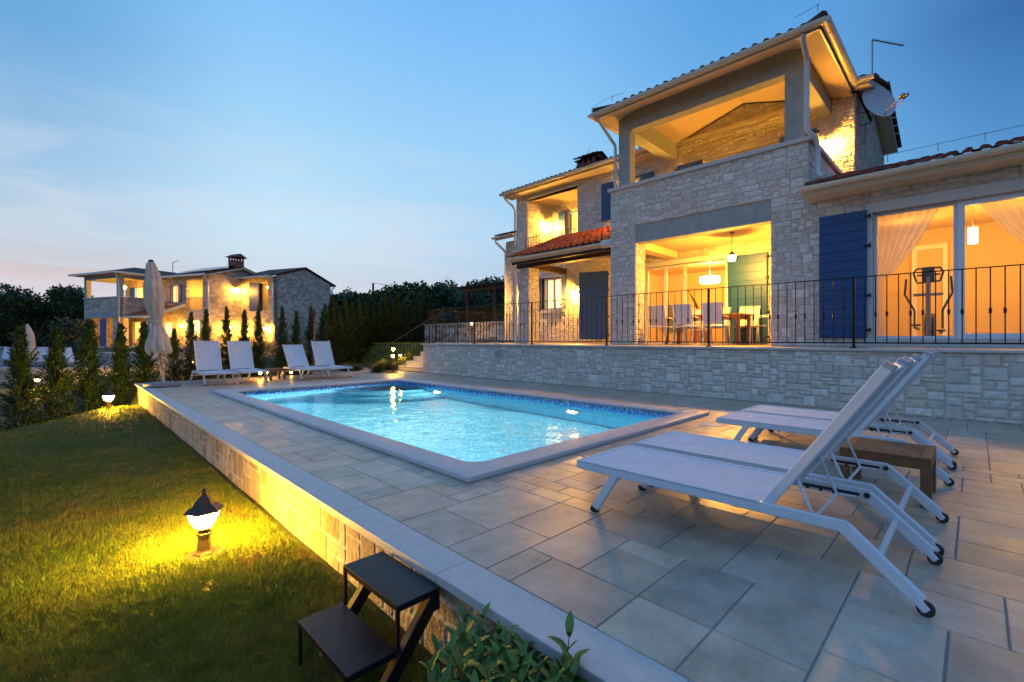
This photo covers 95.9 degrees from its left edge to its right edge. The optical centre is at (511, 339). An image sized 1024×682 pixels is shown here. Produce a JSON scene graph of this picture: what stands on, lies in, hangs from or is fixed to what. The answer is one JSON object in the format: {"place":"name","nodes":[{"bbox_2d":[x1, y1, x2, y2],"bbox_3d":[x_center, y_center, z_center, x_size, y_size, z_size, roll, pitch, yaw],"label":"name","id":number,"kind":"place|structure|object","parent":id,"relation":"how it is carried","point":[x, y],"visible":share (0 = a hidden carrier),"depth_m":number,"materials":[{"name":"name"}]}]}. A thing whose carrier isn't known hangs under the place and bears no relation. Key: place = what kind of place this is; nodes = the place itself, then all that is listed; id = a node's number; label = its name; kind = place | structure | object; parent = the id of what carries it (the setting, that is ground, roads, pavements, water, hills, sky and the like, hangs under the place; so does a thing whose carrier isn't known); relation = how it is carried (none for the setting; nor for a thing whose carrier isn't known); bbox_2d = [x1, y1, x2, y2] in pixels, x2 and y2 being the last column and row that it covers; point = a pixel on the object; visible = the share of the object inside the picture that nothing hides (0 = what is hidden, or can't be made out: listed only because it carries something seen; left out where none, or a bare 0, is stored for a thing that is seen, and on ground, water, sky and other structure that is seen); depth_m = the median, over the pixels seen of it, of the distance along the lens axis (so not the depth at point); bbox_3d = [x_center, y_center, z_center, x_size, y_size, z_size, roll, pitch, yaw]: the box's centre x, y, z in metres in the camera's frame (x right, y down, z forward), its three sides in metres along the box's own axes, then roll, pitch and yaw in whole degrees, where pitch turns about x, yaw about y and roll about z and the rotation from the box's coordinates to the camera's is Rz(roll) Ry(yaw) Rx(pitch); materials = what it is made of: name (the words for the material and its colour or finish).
{"place":"outdoors","nodes":[
{"label":"outdoors","id":0,"kind":"place"},
{"bbox_2d":[357,342,487,370],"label":"bank grass","id":1,"kind":"structure","parent":0,"point":[390,349],"depth_m":18.21,"materials":[{"name":"plant"}]},
{"bbox_2d":[0,342,1021,681],"bbox_3d":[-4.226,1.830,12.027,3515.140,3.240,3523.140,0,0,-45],"label":"ground","id":2,"kind":"structure","parent":0,"point":[422,650],"depth_m":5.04,"materials":[{"name":"plant"}]},
{"bbox_2d":[0,283,40,346],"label":"woodland tree","id":3,"kind":"object","parent":2,"relation":"on","point":[11,292],"visible":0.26,"depth_m":44.22,"materials":[{"name":"green plant"}]},
{"bbox_2d":[0,323,64,431],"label":"young cypress","id":4,"kind":"object","parent":2,"relation":"on","point":[20,366],"visible":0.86,"depth_m":10.27,"materials":[{"name":"green plant"}]},
{"bbox_2d":[0,297,71,345],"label":"woodland tree","id":5,"kind":"object","parent":2,"relation":"on","point":[8,324],"visible":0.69,"depth_m":39.60,"materials":[{"name":"green plant"}]},
{"bbox_2d":[0,326,103,431],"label":"young cypress","id":6,"kind":"object","parent":2,"relation":"on","point":[57,363],"visible":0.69,"depth_m":10.73,"materials":[{"name":"green plant"}]},
{"bbox_2d":[41,283,83,345],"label":"woodland tree","id":7,"kind":"object","parent":2,"relation":"on","point":[72,299],"visible":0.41,"depth_m":42.57,"materials":[{"name":"green plant"}]},
{"bbox_2d":[44,315,98,364],"bbox_3d":[-28.553,0.511,30.020,2.566,4.085,2.798,0,0,-45],"label":"garden tree","id":8,"kind":"object","parent":2,"relation":"on","point":[69,330],"visible":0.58,"depth_m":29.76,"materials":[{"name":"green plant"}]},
{"bbox_2d":[0,362,156,383],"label":"neighbour deck","id":9,"kind":"structure","parent":2,"relation":"on","point":[4,369],"depth_m":26.00,"materials":[{"name":"ceramic"}]},
{"bbox_2d":[25,324,38,366],"bbox_3d":[-28.689,0.375,27.596,0.750,2.565,0.460,0,0,-2],"label":"folded parasol","id":10,"kind":"object","parent":9,"relation":"on","point":[30,337],"visible":0.73,"depth_m":27.50,"materials":[{"name":"beige fabric"}]},
{"bbox_2d":[31,319,126,419],"bbox_3d":[-10.337,1.100,11.295,2.080,3.227,2.175,0,0,-36],"label":"young cypress","id":11,"kind":"object","parent":2,"relation":"on","point":[88,353],"visible":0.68,"depth_m":11.21,"materials":[{"name":"green plant"}]},
{"bbox_2d":[0,347,186,361],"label":"neighbour wall","id":12,"kind":"structure","parent":2,"relation":"on","point":[108,349],"depth_m":33.20,"materials":[{"name":"stone"}]},
{"bbox_2d":[102,388,114,408],"bbox_3d":[-8.535,1.276,9.777,0.238,0.462,0.206,0,0,-45],"label":"lawn lantern","id":13,"kind":"object","parent":2,"relation":"on","point":[108,396],"visible":0.91,"depth_m":9.74,"materials":[{"name":"grey metal"}]},
{"bbox_2d":[72,323,155,413],"bbox_3d":[-9.964,1.071,11.673,2.070,2.957,2.001,0,0,-19],"label":"young cypress","id":14,"kind":"object","parent":2,"relation":"on","point":[121,356],"visible":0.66,"depth_m":11.59,"materials":[{"name":"green plant"}]},
{"bbox_2d":[114,321,185,405],"bbox_3d":[-9.709,0.939,12.113,1.972,2.845,1.789,0,0,-20],"label":"young cypress","id":15,"kind":"object","parent":2,"relation":"on","point":[144,359],"visible":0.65,"depth_m":12.01,"materials":[{"name":"green plant"}]},
{"bbox_2d":[151,328,192,380],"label":"young cypress","id":16,"kind":"object","parent":2,"relation":"on","point":[171,357],"visible":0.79,"depth_m":12.51,"materials":[{"name":"green plant"}]},
{"bbox_2d":[170,311,208,380],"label":"young cypress","id":17,"kind":"object","parent":2,"relation":"on","point":[189,346],"visible":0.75,"depth_m":12.77,"materials":[{"name":"green plant"}]},
{"bbox_2d":[68,254,335,370],"bbox_3d":[-25.597,-2.215,37.504,17.200,8.850,12.600,0,0,22],"label":"distant villa","id":18,"kind":"object","parent":2,"relation":"on","point":[301,291],"visible":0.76,"depth_m":34.87,"materials":[{"name":"stone"}]},
{"bbox_2d":[184,309,227,379],"bbox_3d":[-8.712,0.286,13.113,1.292,2.308,1.249,0,0,43],"label":"young cypress","id":19,"kind":"object","parent":2,"relation":"on","point":[205,330],"visible":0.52,"depth_m":13.06,"materials":[{"name":"green plant"}]},
{"bbox_2d":[185,545,227,560],"bbox_3d":[-2.101,1.459,3.160,0.216,0.008,0.239,0,0,24],"label":"soil patch","id":20,"kind":"object","parent":2,"relation":"on","point":[190,556],"visible":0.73,"depth_m":3.14,"materials":[{"name":"soil"}]},
{"bbox_2d":[183,488,223,556],"bbox_3d":[-2.103,1.251,3.157,0.238,0.462,0.206,0,0,-45],"label":"lawn lantern","id":21,"kind":"object","parent":20,"relation":"on","point":[202,513],"visible":0.99,"depth_m":3.12,"materials":[{"name":"grey metal"}]},
{"bbox_2d":[208,306,247,378],"bbox_3d":[-8.335,0.238,13.487,1.284,2.423,1.164,0,0,42],"label":"young cypress","id":22,"kind":"object","parent":2,"relation":"on","point":[226,329],"visible":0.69,"depth_m":13.39,"materials":[{"name":"green plant"}]},
{"bbox_2d":[2,292,462,346],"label":"undergrowth","id":23,"kind":"object","parent":2,"relation":"on","point":[40,339],"visible":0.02,"depth_m":44.52,"materials":[{"name":"green plant"}]},
{"bbox_2d":[224,309,264,377],"bbox_3d":[-8.049,0.262,13.838,1.301,2.328,1.236,0,0,20],"label":"young cypress","id":24,"kind":"object","parent":2,"relation":"on","point":[243,332],"visible":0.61,"depth_m":13.74,"materials":[{"name":"green plant"}]},
{"bbox_2d":[245,306,278,376],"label":"young cypress","id":25,"kind":"object","parent":2,"relation":"on","point":[258,332],"visible":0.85,"depth_m":13.98,"materials":[{"name":"green plant"}]},
{"bbox_2d":[263,306,299,375],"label":"young cypress","id":26,"kind":"object","parent":2,"relation":"on","point":[282,323],"visible":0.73,"depth_m":14.47,"materials":[{"name":"green plant"}]},
{"bbox_2d":[273,310,311,374],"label":"young cypress","id":27,"kind":"object","parent":2,"relation":"on","point":[296,333],"visible":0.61,"depth_m":14.78,"materials":[{"name":"green plant"}]},
{"bbox_2d":[301,306,322,371],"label":"young cypress","id":28,"kind":"object","parent":2,"relation":"on","point":[308,333],"visible":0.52,"depth_m":15.29,"materials":[{"name":"green plant"}]},
{"bbox_2d":[309,307,339,365],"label":"young cypress","id":29,"kind":"object","parent":2,"relation":"on","point":[324,328],"visible":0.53,"depth_m":15.82,"materials":[{"name":"green plant"}]},
{"bbox_2d":[310,304,350,365],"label":"hedge cypress","id":30,"kind":"object","parent":2,"relation":"on","point":[327,314],"visible":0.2,"depth_m":16.24,"materials":[{"name":"green plant"}]},
{"bbox_2d":[315,295,355,365],"bbox_3d":[-6.648,-0.179,16.916,1.666,2.868,1.631,0,0,15],"label":"hedge cypress","id":31,"kind":"object","parent":2,"relation":"on","point":[331,307],"visible":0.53,"depth_m":16.82,"materials":[{"name":"green plant"}]},
{"bbox_2d":[310,359,371,373],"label":"garden path","id":32,"kind":"structure","parent":2,"relation":"on","point":[332,371],"depth_m":14.97,"materials":[{"name":"ceramic"}]},
{"bbox_2d":[335,306,357,364],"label":"hedge cypress","id":33,"kind":"object","parent":2,"relation":"on","point":[338,315],"visible":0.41,"depth_m":17.43,"materials":[{"name":"green plant"}]},
{"bbox_2d":[334,292,365,317],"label":"woodland tree","id":34,"kind":"object","parent":2,"relation":"on","point":[352,299],"visible":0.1,"depth_m":49.14,"materials":[{"name":"green plant"}]},
{"bbox_2d":[339,297,368,362],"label":"hedge cypress","id":35,"kind":"object","parent":2,"relation":"on","point":[345,315],"visible":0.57,"depth_m":18.03,"materials":[{"name":"green plant"}]},
{"bbox_2d":[348,302,369,361],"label":"hedge cypress","id":36,"kind":"object","parent":2,"relation":"on","point":[351,313],"visible":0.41,"depth_m":18.69,"materials":[{"name":"green plant"}]},
{"bbox_2d":[354,294,375,354],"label":"hedge cypress","id":37,"kind":"object","parent":2,"relation":"on","point":[358,318],"visible":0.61,"depth_m":19.28,"materials":[{"name":"green plant"}]},
{"bbox_2d":[298,551,439,681],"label":"metal steps","id":38,"kind":"structure","parent":2,"relation":"on","point":[348,643],"depth_m":1.98,"materials":[{"name":"black paint"}]},
{"bbox_2d":[361,301,385,346],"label":"hedge cypress","id":39,"kind":"object","parent":2,"relation":"on","point":[368,322],"visible":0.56,"depth_m":19.94,"materials":[{"name":"green plant"}]},
{"bbox_2d":[367,295,387,342],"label":"hedge cypress","id":40,"kind":"object","parent":2,"relation":"on","point":[371,309],"visible":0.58,"depth_m":20.63,"materials":[{"name":"green plant"}]},
{"bbox_2d":[360,285,395,315],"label":"woodland tree","id":41,"kind":"object","parent":2,"relation":"on","point":[378,296],"visible":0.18,"depth_m":47.46,"materials":[{"name":"green plant"}]},
{"bbox_2d":[373,304,391,342],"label":"hedge cypress","id":42,"kind":"object","parent":2,"relation":"on","point":[383,328],"visible":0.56,"depth_m":21.30,"materials":[{"name":"green plant"}]},
{"bbox_2d":[379,293,400,342],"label":"hedge cypress","id":43,"kind":"object","parent":2,"relation":"on","point":[385,312],"visible":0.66,"depth_m":22.00,"materials":[{"name":"green plant"}]},
{"bbox_2d":[387,300,407,342],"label":"hedge cypress","id":44,"kind":"object","parent":2,"relation":"on","point":[391,308],"visible":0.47,"depth_m":22.76,"materials":[{"name":"green plant"}]},
{"bbox_2d":[393,291,412,341],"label":"hedge cypress","id":45,"kind":"object","parent":2,"relation":"on","point":[398,309],"visible":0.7,"depth_m":23.46,"materials":[{"name":"green plant"}]},
{"bbox_2d":[375,280,432,312],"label":"woodland tree","id":46,"kind":"object","parent":2,"relation":"on","point":[403,289],"visible":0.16,"depth_m":45.33,"materials":[{"name":"green plant"}]},
{"bbox_2d":[398,352,422,371],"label":"garden steps","id":47,"kind":"structure","parent":2,"relation":"on","point":[416,364],"depth_m":15.45,"materials":[{"name":"stone"}]},
{"bbox_2d":[390,315,435,369],"bbox_3d":[-3.424,0.094,16.159,1.858,1.912,0.035,0,0,-45],"label":"stair railing","id":48,"kind":"object","parent":47,"relation":"attached to","point":[413,340],"visible":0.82,"depth_m":16.14,"materials":[{"name":"black metal"}]},
{"bbox_2d":[134,376,691,681],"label":"deck retaining wall","id":49,"kind":"structure","parent":2,"relation":"on","point":[336,529],"depth_m":2.47,"materials":[{"name":"stone"}]},
{"bbox_2d":[407,301,424,341],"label":"hedge cypress","id":50,"kind":"object","parent":2,"relation":"on","point":[411,312],"visible":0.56,"depth_m":25.01,"materials":[{"name":"green plant"}]},
{"bbox_2d":[413,295,428,341],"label":"hedge cypress","id":51,"kind":"object","parent":2,"relation":"on","point":[417,313],"visible":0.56,"depth_m":25.77,"materials":[{"name":"green plant"}]},
{"bbox_2d":[419,290,431,341],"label":"hedge cypress","id":52,"kind":"object","parent":2,"relation":"on","point":[423,302],"visible":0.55,"depth_m":26.58,"materials":[{"name":"green plant"}]},
{"bbox_2d":[406,285,453,323],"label":"woodland tree","id":53,"kind":"object","parent":2,"relation":"on","point":[434,297],"visible":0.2,"depth_m":43.17,"materials":[{"name":"green plant"}]},
{"bbox_2d":[430,278,460,320],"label":"woodland tree","id":54,"kind":"object","parent":2,"relation":"on","point":[446,297],"visible":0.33,"depth_m":47.95,"materials":[{"name":"green plant"}]},
{"bbox_2d":[434,291,491,323],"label":"woodland tree","id":55,"kind":"object","parent":2,"relation":"on","point":[460,301],"visible":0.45,"depth_m":42.87,"materials":[{"name":"green plant"}]},
{"bbox_2d":[457,281,503,322],"bbox_3d":[-0.216,-1.160,22.522,3.300,2.820,3.800,0,0,-45],"label":"pergola","id":56,"kind":"object","parent":2,"relation":"on","point":[495,288],"visible":0.52,"depth_m":21.69,"materials":[{"name":"wood"}]},
{"bbox_2d":[472,273,502,321],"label":"woodland tree","id":57,"kind":"object","parent":2,"relation":"on","point":[486,280],"visible":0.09,"depth_m":45.92,"materials":[{"name":"green plant"}]},
{"bbox_2d":[485,276,503,321],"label":"woodland tree","id":58,"kind":"object","parent":2,"relation":"on","point":[500,299],"visible":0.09,"depth_m":41.08,"materials":[{"name":"green plant"}]},
{"bbox_2d":[418,602,589,681],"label":"sage plant","id":59,"kind":"object","parent":2,"relation":"on","point":[468,661],"visible":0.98,"depth_m":1.51,"materials":[{"name":"green plant"}]},
{"bbox_2d":[197,377,1023,681],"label":"deck base","id":60,"kind":"object","parent":2,"relation":"on","point":[821,559],"visible":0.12,"depth_m":1.89,"materials":[{"name":"grey concrete"}]},
{"bbox_2d":[154,370,1023,681],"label":"pool deck","id":61,"kind":"structure","parent":60,"relation":"on","point":[776,622],"depth_m":2.33,"materials":[{"name":"tile"}]},
{"bbox_2d":[143,259,181,387],"bbox_3d":[-7.743,-0.345,10.243,0.700,2.789,0.700,0,0,-45],"label":"closed parasol","id":62,"kind":"object","parent":61,"relation":"on","point":[157,342],"visible":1,"depth_m":10.05,"materials":[{"name":"beige fabric"}]},
{"bbox_2d":[190,340,235,385],"bbox_3d":[-7.155,0.539,11.027,0.610,1.042,1.660,0,0,-45],"label":"sun lounger","id":63,"kind":"object","parent":61,"relation":"on","point":[207,355],"visible":1,"depth_m":11.27,"materials":[{"name":"fabric"}]},
{"bbox_2d":[223,340,268,383],"bbox_3d":[-6.659,0.545,11.549,0.610,1.030,1.660,0,0,-45],"label":"sun lounger","id":64,"kind":"object","parent":61,"relation":"on","point":[240,355],"visible":0.94,"depth_m":11.80,"materials":[{"name":"fabric"}]},
{"bbox_2d":[264,368,285,380],"bbox_3d":[-6.146,0.905,11.983,0.380,0.290,0.450,0,0,-45],"label":"side table","id":65,"kind":"object","parent":61,"relation":"on","point":[278,370],"visible":0.98,"depth_m":11.93,"materials":[{"name":"brown wood"}]},
{"bbox_2d":[280,344,326,379],"bbox_3d":[-5.640,0.597,12.453,0.610,0.927,1.660,0,0,-45],"label":"sun lounger","id":66,"kind":"object","parent":61,"relation":"on","point":[295,355],"visible":0.98,"depth_m":12.75,"materials":[{"name":"fabric"}]},
{"bbox_2d":[307,340,352,378],"bbox_3d":[-5.137,0.548,12.983,0.610,1.024,1.660,0,0,-45],"label":"sun lounger","id":67,"kind":"object","parent":61,"relation":"on","point":[322,353],"visible":0.92,"depth_m":13.24,"materials":[{"name":"fabric"}]},
{"bbox_2d":[369,360,398,372],"bbox_3d":[-4.049,0.816,14.591,1.061,0.478,1.013,0,0,-45],"label":"lavender bush","id":68,"kind":"object","parent":61,"relation":"on","point":[384,366],"visible":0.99,"depth_m":14.48,"materials":[{"name":"green plant"}]},
{"bbox_2d":[212,378,708,482],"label":"swimming pool","id":69,"kind":"structure","parent":61,"relation":"in","point":[465,471],"depth_m":5.37,"materials":[{"name":"stone"}]},
{"bbox_2d":[247,384,659,461],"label":"pool water","id":70,"kind":"structure","parent":69,"relation":"in","point":[467,426],"depth_m":6.51,"materials":[{"name":"blue liquid"}]},
{"bbox_2d":[577,357,942,617],"bbox_3d":[1.204,0.572,2.520,0.610,0.976,1.660,0,0,-45],"label":"sun lounger","id":71,"kind":"object","parent":61,"relation":"on","point":[742,486],"visible":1,"depth_m":2.30,"materials":[{"name":"fabric"}]},
{"bbox_2d":[635,353,948,555],"bbox_3d":[1.694,0.572,3.010,0.610,0.976,1.660,0,0,-45],"label":"sun lounger","id":72,"kind":"object","parent":61,"relation":"on","point":[768,457],"visible":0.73,"depth_m":2.88,"materials":[{"name":"fabric"}]},
{"bbox_2d":[716,349,956,485],"bbox_3d":[2.764,0.572,4.076,0.610,0.976,1.660,0,0,-45],"label":"sun lounger","id":73,"kind":"object","parent":61,"relation":"on","point":[758,422],"visible":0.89,"depth_m":3.96,"materials":[{"name":"fabric"}]},
{"bbox_2d":[741,348,958,464],"bbox_3d":[3.234,0.572,4.546,0.610,0.976,1.660,0,0,-45],"label":"sun lounger","id":74,"kind":"object","parent":61,"relation":"on","point":[826,415],"visible":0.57,"depth_m":4.45,"materials":[{"name":"fabric"}]},
{"bbox_2d":[840,436,935,507],"bbox_3d":[2.592,0.895,3.186,0.490,0.310,0.470,0,0,-45],"label":"side table","id":75,"kind":"object","parent":61,"relation":"on","point":[922,458],"visible":0.92,"depth_m":3.07,"materials":[{"name":"brown wood"}]},
{"bbox_2d":[421,343,1023,425],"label":"terrace retaining wall","id":76,"kind":"structure","parent":60,"relation":"on","point":[981,385],"depth_m":7.60,"materials":[{"name":"stone"}]},
{"bbox_2d":[423,321,503,342],"bbox_3d":[-1.933,-0.255,21.410,0.400,1.010,7.050,0,0,-45],"label":"railing","id":77,"kind":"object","parent":76,"relation":"on","point":[495,332],"depth_m":21.36,"materials":[{"name":"metal"}]},
{"bbox_2d":[429,264,1023,347],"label":"terrace railing","id":78,"kind":"object","parent":76,"relation":"on","point":[853,342],"visible":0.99,"depth_m":7.89,"materials":[{"name":"black metal"}]},
{"bbox_2d":[0,0,1023,301],"label":"sky","id":79,"kind":"structure","parent":0,"point":[357,144],"materials":[{"name":"blue"}]},
{"bbox_2d":[689,292,706,341],"bbox_3d":[6.338,-0.791,15.736,0.500,1.822,0.634,0,0,-45],"label":"floor vase","id":80,"kind":"object","parent":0,"point":[697,332],"visible":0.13,"depth_m":15.52,"materials":[{"name":"paint"}]},
{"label":"terrace slab","id":81,"kind":"structure","parent":0,"visible":0},
{"bbox_2d":[433,310,510,342],"bbox_3d":[-1.315,-0.388,15.777,3.580,1.056,0.040,0,0,-45],"label":"stair head railing","id":82,"kind":"object","parent":81,"relation":"on","point":[472,328],"visible":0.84,"depth_m":15.74,"materials":[{"name":"black metal"}]},
{"bbox_2d":[439,343,1023,349],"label":"terrace floor","id":83,"kind":"structure","parent":81,"relation":"on","point":[727,345],"depth_m":10.08,"materials":[{"name":"stone"}]},
{"bbox_2d":[646,305,674,344],"bbox_3d":[3.753,-0.346,11.679,0.558,0.981,0.488,0,0,-45],"label":"dining chair","id":84,"kind":"object","parent":83,"relation":"on","point":[659,315],"visible":0.93,"depth_m":11.52,"materials":[{"name":"fabric"}]},
{"bbox_2d":[672,304,700,344],"bbox_3d":[4.226,-0.346,11.205,0.558,0.981,0.488,0,0,-45],"label":"dining chair","id":85,"kind":"object","parent":83,"relation":"on","point":[686,311],"visible":0.88,"depth_m":11.06,"materials":[{"name":"fabric"}]},
{"bbox_2d":[682,308,703,343],"bbox_3d":[4.880,-0.346,12.563,0.558,0.981,0.488,0,0,-45],"label":"dining chair","id":86,"kind":"object","parent":83,"relation":"on","point":[697,311],"visible":0.3,"depth_m":12.65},
{"bbox_2d":[664,313,754,344],"bbox_3d":[4.860,-0.228,11.555,0.900,0.735,2.000,0,0,-45],"label":"dining table","id":87,"kind":"object","parent":83,"relation":"on","point":[740,316],"visible":0.47,"depth_m":11.15,"materials":[{"name":"brown wood"}]},
{"bbox_2d":[701,302,730,344],"bbox_3d":[4.727,-0.346,10.702,0.558,0.981,0.488,0,0,-45],"label":"dining chair","id":88,"kind":"object","parent":83,"relation":"on","point":[712,313],"visible":0.66,"depth_m":10.53,"materials":[{"name":"fabric"}]},
{"bbox_2d":[704,307,729,343],"bbox_3d":[5.374,-0.346,12.067,0.558,0.981,0.488,0,0,-45],"label":"dining chair","id":89,"kind":"object","parent":83,"relation":"on","point":[726,310],"visible":0.42,"depth_m":12.10,"materials":[{"name":"fabric"}]},
{"bbox_2d":[732,306,759,344],"bbox_3d":[5.868,-0.346,11.571,0.558,0.981,0.488,0,0,-45],"label":"dining chair","id":90,"kind":"object","parent":83,"relation":"on","point":[749,309],"visible":0.5,"depth_m":11.63,"materials":[{"name":"fabric"}]},
{"bbox_2d":[491,10,1023,348],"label":"villa","id":91,"kind":"object","parent":83,"relation":"on","point":[730,143],"visible":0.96,"depth_m":10.19,"materials":[{"name":"stone"}]},
{"bbox_2d":[544,277,560,309],"bbox_3d":[1.569,-1.630,16.676,0.172,1.140,0.960,0,0,-45],"label":"window","id":92,"kind":"structure","parent":91,"relation":"in","point":[554,286],"depth_m":16.73,"materials":[{"name":"white"}]},
{"bbox_2d":[568,208,577,233],"bbox_3d":[2.596,-4.300,17.700,0.172,1.400,1.040,0,0,-45],"label":"window","id":93,"kind":"structure","parent":91,"relation":"in","point":[574,215],"depth_m":17.98,"materials":[{"name":"yellow"}]},
{"bbox_2d":[646,264,686,343],"bbox_3d":[4.559,-1.005,13.690,0.070,2.290,1.250,0,0,-45],"label":"window","id":94,"kind":"structure","parent":91,"relation":"in","point":[665,268],"depth_m":13.67,"materials":[{"name":"white"}]},
{"bbox_2d":[700,275,719,283],"bbox_3d":[6.278,-2.115,14.664,0.600,0.670,0.600,0,0,-45],"label":"drum pendant","id":95,"kind":"object","parent":91,"relation":"hanging from","point":[713,279],"visible":0.91,"depth_m":14.44,"materials":[{"name":"white"}]},
{"bbox_2d":[860,86,908,125],"bbox_3d":[8.226,-5.321,10.221,0.852,0.825,0.912,0,0,-45],"label":"satellite dish","id":96,"kind":"object","parent":91,"relation":"attached to","point":[879,101],"visible":0.99,"depth_m":10.38,"materials":[{"name":"grey metal"}]},
{"bbox_2d":[871,38,903,72],"bbox_3d":[9.360,-6.868,11.520,0.642,1.436,0.200,0,0,33],"label":"aerial","id":97,"kind":"object","parent":91,"relation":"on","point":[889,42],"visible":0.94,"depth_m":11.67,"materials":[{"name":"silver metal"}]},
{"bbox_2d":[877,208,938,335],"bbox_3d":[6.707,-1.050,7.861,0.056,2.200,0.820,0,0,-45],"label":"sheer curtain","id":98,"kind":"object","parent":91,"relation":"hanging from","point":[899,236],"visible":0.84,"depth_m":7.97,"materials":[{"name":"fabric"}]},
{"bbox_2d":[874,202,956,338],"bbox_3d":[6.663,-1.085,7.665,0.060,2.160,1.045,0,0,-45],"label":"window","id":99,"kind":"structure","parent":91,"relation":"in","point":[954,204],"depth_m":7.46,"materials":[{"name":"white"}]},
{"bbox_2d":[904,266,952,335],"bbox_3d":[7.631,-0.620,8.457,1.110,1.360,0.673,0,0,-45],"label":"elliptical trainer","id":100,"kind":"object","parent":91,"relation":"on","point":[929,316],"visible":0.81,"depth_m":8.31,"materials":[{"name":"grey"}]},
{"bbox_2d":[968,227,977,243],"bbox_3d":[8.051,-2.040,8.071,0.122,0.740,0.122,0,0,-45],"label":"cylinder pendant","id":101,"kind":"object","parent":91,"relation":"hanging from","point":[972,235],"visible":0.87,"depth_m":8.03,"materials":[{"name":"white"}]},
{"bbox_2d":[957,191,1023,338],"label":"window","id":102,"kind":"structure","parent":91,"relation":"in","point":[961,204],"depth_m":7.19,"materials":[{"name":"white"}]},
{"bbox_2d":[979,198,1023,243],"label":"sheer curtain","id":103,"kind":"object","parent":91,"relation":"hanging from","point":[1007,216],"visible":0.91,"depth_m":7.01,"materials":[{"name":"fabric"}]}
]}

